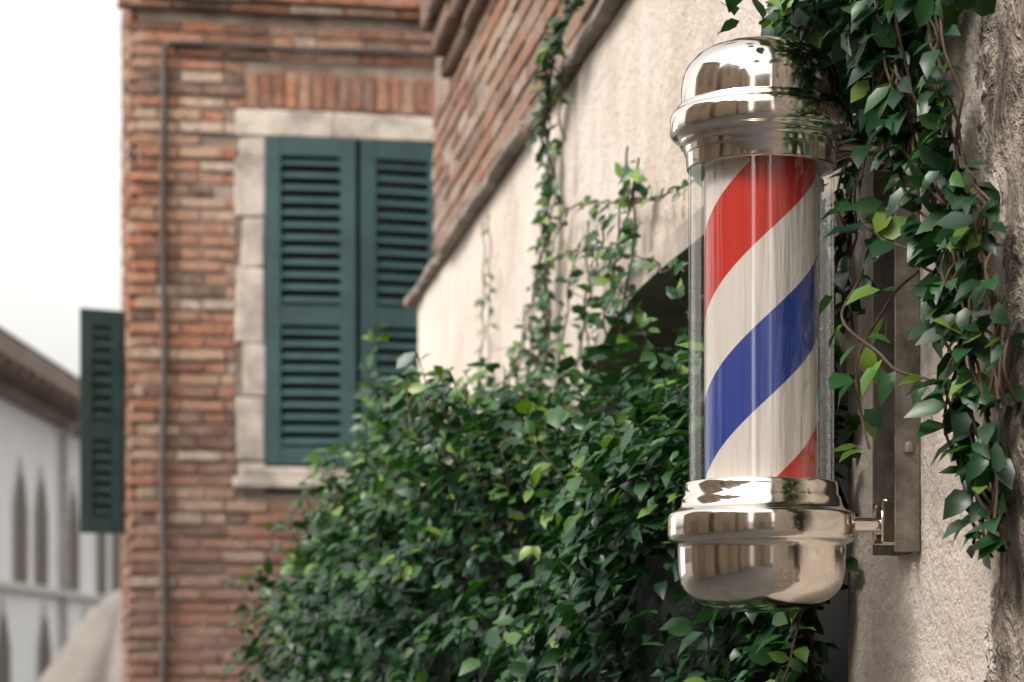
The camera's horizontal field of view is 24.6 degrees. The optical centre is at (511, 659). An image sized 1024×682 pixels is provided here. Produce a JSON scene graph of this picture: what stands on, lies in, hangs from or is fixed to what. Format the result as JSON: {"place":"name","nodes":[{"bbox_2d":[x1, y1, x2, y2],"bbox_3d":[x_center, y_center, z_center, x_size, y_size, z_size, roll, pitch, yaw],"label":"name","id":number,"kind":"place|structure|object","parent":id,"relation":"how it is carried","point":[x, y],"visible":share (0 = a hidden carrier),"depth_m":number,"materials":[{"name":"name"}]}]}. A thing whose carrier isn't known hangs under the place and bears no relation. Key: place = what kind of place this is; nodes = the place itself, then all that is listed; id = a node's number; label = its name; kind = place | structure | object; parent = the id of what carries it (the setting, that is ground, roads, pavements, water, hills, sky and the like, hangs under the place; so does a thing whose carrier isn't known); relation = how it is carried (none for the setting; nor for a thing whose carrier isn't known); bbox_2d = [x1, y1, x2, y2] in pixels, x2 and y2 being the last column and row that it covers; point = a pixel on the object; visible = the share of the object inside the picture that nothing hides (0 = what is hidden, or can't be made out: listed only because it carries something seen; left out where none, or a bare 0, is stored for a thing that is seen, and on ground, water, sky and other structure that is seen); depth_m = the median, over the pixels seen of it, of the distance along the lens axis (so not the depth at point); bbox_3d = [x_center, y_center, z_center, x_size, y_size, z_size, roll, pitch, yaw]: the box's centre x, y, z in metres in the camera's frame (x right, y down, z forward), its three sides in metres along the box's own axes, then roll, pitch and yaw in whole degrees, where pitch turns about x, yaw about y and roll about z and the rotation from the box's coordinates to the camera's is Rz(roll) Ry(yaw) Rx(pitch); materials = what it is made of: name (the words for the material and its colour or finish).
{"place":"outdoors","nodes":[
{"label":"outdoors","id":0,"kind":"place"},
{"bbox_2d":[0,398,122,681],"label":"walls","id":1,"kind":"structure","parent":0,"point":[32,440],"depth_m":44.22,"materials":[{"name":"white paint"}]},
{"bbox_2d":[0,330,79,437],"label":"eaves","id":2,"kind":"object","parent":1,"relation":"attached to","point":[35,384],"visible":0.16,"depth_m":41.29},
{"bbox_2d":[0,327,79,380],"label":"tiled roof","id":3,"kind":"structure","parent":2,"relation":"on","point":[36,351],"depth_m":40.15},
{"bbox_2d":[0,580,107,602],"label":"string ledge","id":4,"kind":"object","parent":1,"relation":"attached to","point":[6,585],"visible":0.44,"depth_m":44.93,"materials":[{"name":"stone"}]},
{"bbox_2d":[0,471,120,681],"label":"arched windows","id":5,"kind":"structure","parent":1,"relation":"attached to","point":[42,553],"depth_m":45.01,"materials":[{"name":"grey glass"}]},
{"bbox_2d":[0,455,121,681],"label":"window arches","id":6,"kind":"structure","parent":1,"relation":"attached to","point":[20,468],"depth_m":44.61,"materials":[{"name":"stone"}]},
{"bbox_2d":[60,420,79,649],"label":"downpipe","id":7,"kind":"object","parent":1,"relation":"attached to","point":[66,433],"visible":0.69,"depth_m":46.54,"materials":[{"name":"grey metal"}]},
{"bbox_2d":[0,0,122,377],"label":"sky","id":8,"kind":"structure","parent":0,"point":[61,60],"materials":[{"name":"white"}]},
{"label":"ground","id":9,"kind":"structure","parent":0,"visible":0},
{"bbox_2d":[37,589,126,681],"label":"market parasol","id":10,"kind":"object","parent":9,"relation":"on","point":[91,650],"visible":0.34,"depth_m":19.02,"materials":[{"name":"fabric"}]},
{"bbox_2d":[120,8,137,681],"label":"side bricks","id":11,"kind":"object","parent":9,"relation":"on","point":[129,106],"visible":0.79,"depth_m":13.23,"materials":[{"name":"brown brick"}]},
{"bbox_2d":[80,308,125,533],"bbox_3d":[-2.470,-1.435,14.192,0.296,1.350,0.028,0,0,-29],"label":"side shutter","id":12,"kind":"object","parent":11,"relation":"attached to","point":[113,430],"visible":0.99,"depth_m":14.19,"materials":[{"name":"green paint"}]},
{"bbox_2d":[94,326,110,516],"bbox_3d":[-2.461,-1.435,14.225,0.171,1.270,0.006,0,0,-29],"label":"side shutter back","id":13,"kind":"object","parent":12,"relation":"attached to","point":[103,385],"visible":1,"depth_m":14.21,"materials":[{"name":"green paint"}]},
{"bbox_2d":[127,0,434,681],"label":"brick wall","id":14,"kind":"structure","parent":9,"relation":"on","point":[223,192],"depth_m":13.07,"materials":[{"name":"brown brick"}]},
{"bbox_2d":[117,0,420,21],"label":"string course","id":15,"kind":"object","parent":14,"relation":"attached to","point":[408,10],"visible":0.17,"depth_m":13.09,"materials":[{"name":"brick"}]},
{"bbox_2d":[159,40,434,681],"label":"thin pipe","id":16,"kind":"object","parent":14,"relation":"attached to","point":[163,405],"visible":0.65,"depth_m":12.97,"materials":[{"name":"brown metal"}]},
{"bbox_2d":[233,109,434,492],"bbox_3d":[-0.888,-1.996,13.285,1.383,2.139,0.276,0,0,-10],"label":"window surround","id":17,"kind":"object","parent":14,"relation":"attached to","point":[254,128],"visible":0.45,"depth_m":13.09,"materials":[{"name":"beige stone"}]},
{"bbox_2d":[265,137,355,465],"bbox_3d":[-1.126,-1.998,13.141,0.506,1.825,0.039,0,0,-7],"label":"shutter leaf","id":18,"kind":"object","parent":17,"relation":"attached to","point":[278,315],"visible":0.98,"depth_m":13.13,"materials":[{"name":"green paint"}]},
{"bbox_2d":[262,143,427,468],"bbox_3d":[-0.909,-1.992,13.340,1.005,1.845,0.140,0,0,-10],"label":"dark window","id":19,"kind":"structure","parent":17,"relation":"in","point":[337,268],"depth_m":13.25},
{"bbox_2d":[361,140,434,465],"bbox_3d":[-0.618,-1.992,13.210,0.479,1.815,0.039,0,0,-18],"label":"shutter leaf","id":20,"kind":"object","parent":17,"relation":"attached to","point":[372,152],"visible":0.53,"depth_m":13.18,"materials":[{"name":"green paint"}]},
{"bbox_2d":[247,71,434,115],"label":"soldier arch","id":21,"kind":"structure","parent":14,"relation":"attached to","point":[343,93],"depth_m":13.18,"materials":[{"name":"brick"}]},
{"bbox_2d":[129,20,434,681],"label":"facade bricks","id":22,"kind":"object","parent":9,"relation":"on","point":[193,279],"visible":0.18,"depth_m":13.04,"materials":[{"name":"brown brick"}]},
{"bbox_2d":[216,245,860,681],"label":"jasmine hedge","id":23,"kind":"object","parent":9,"relation":"on","point":[486,553],"visible":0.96,"depth_m":4.71,"materials":[{"name":"green plant"}]},
{"bbox_2d":[592,274,847,681],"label":"dark room","id":24,"kind":"object","parent":9,"relation":"on","point":[833,617],"depth_m":4.87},
{"bbox_2d":[418,0,1023,681],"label":"stucco wall","id":25,"kind":"structure","parent":9,"relation":"on","point":[938,608],"depth_m":3.48,"materials":[{"name":"beige paint"}]},
{"bbox_2d":[404,0,625,307],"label":"coping ledge","id":26,"kind":"object","parent":25,"relation":"on","point":[602,17],"visible":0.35,"depth_m":6.89,"materials":[{"name":"stone"}]},
{"bbox_2d":[435,0,599,255],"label":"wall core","id":27,"kind":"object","parent":25,"relation":"on","point":[441,84],"depth_m":7.79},
{"bbox_2d":[420,0,488,78],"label":"cornice","id":28,"kind":"structure","parent":27,"relation":"attached to","point":[451,26],"depth_m":8.23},
{"bbox_2d":[432,0,598,258],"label":"brickwork","id":29,"kind":"object","parent":27,"relation":"attached to","point":[505,29],"visible":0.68,"depth_m":7.61,"materials":[{"name":"brick"}]},
{"bbox_2d":[471,0,702,418],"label":"climbing vine","id":30,"kind":"object","parent":25,"relation":"attached to","point":[549,183],"visible":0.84,"depth_m":5.85,"materials":[{"name":"green plant"}]},
{"bbox_2d":[585,177,857,462],"bbox_3d":[0.488,-0.633,4.620,0.318,0.434,2.283,0,0,-8],"label":"arch surround","id":31,"kind":"object","parent":25,"relation":"attached to","point":[664,309],"visible":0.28,"depth_m":5.04,"materials":[{"name":"stone"}]},
{"bbox_2d":[667,28,919,612],"bbox_3d":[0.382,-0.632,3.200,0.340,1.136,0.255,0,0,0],"label":"barber pole","id":32,"kind":"object","parent":25,"relation":"attached to","point":[761,519],"visible":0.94,"depth_m":3.13,"materials":[{"name":"silver metal"}]},
{"bbox_2d":[695,0,1023,681],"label":"hanging vine","id":33,"kind":"object","parent":25,"relation":"hanging from","point":[846,36],"visible":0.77,"depth_m":2.95,"materials":[{"name":"green plant"}]}
]}

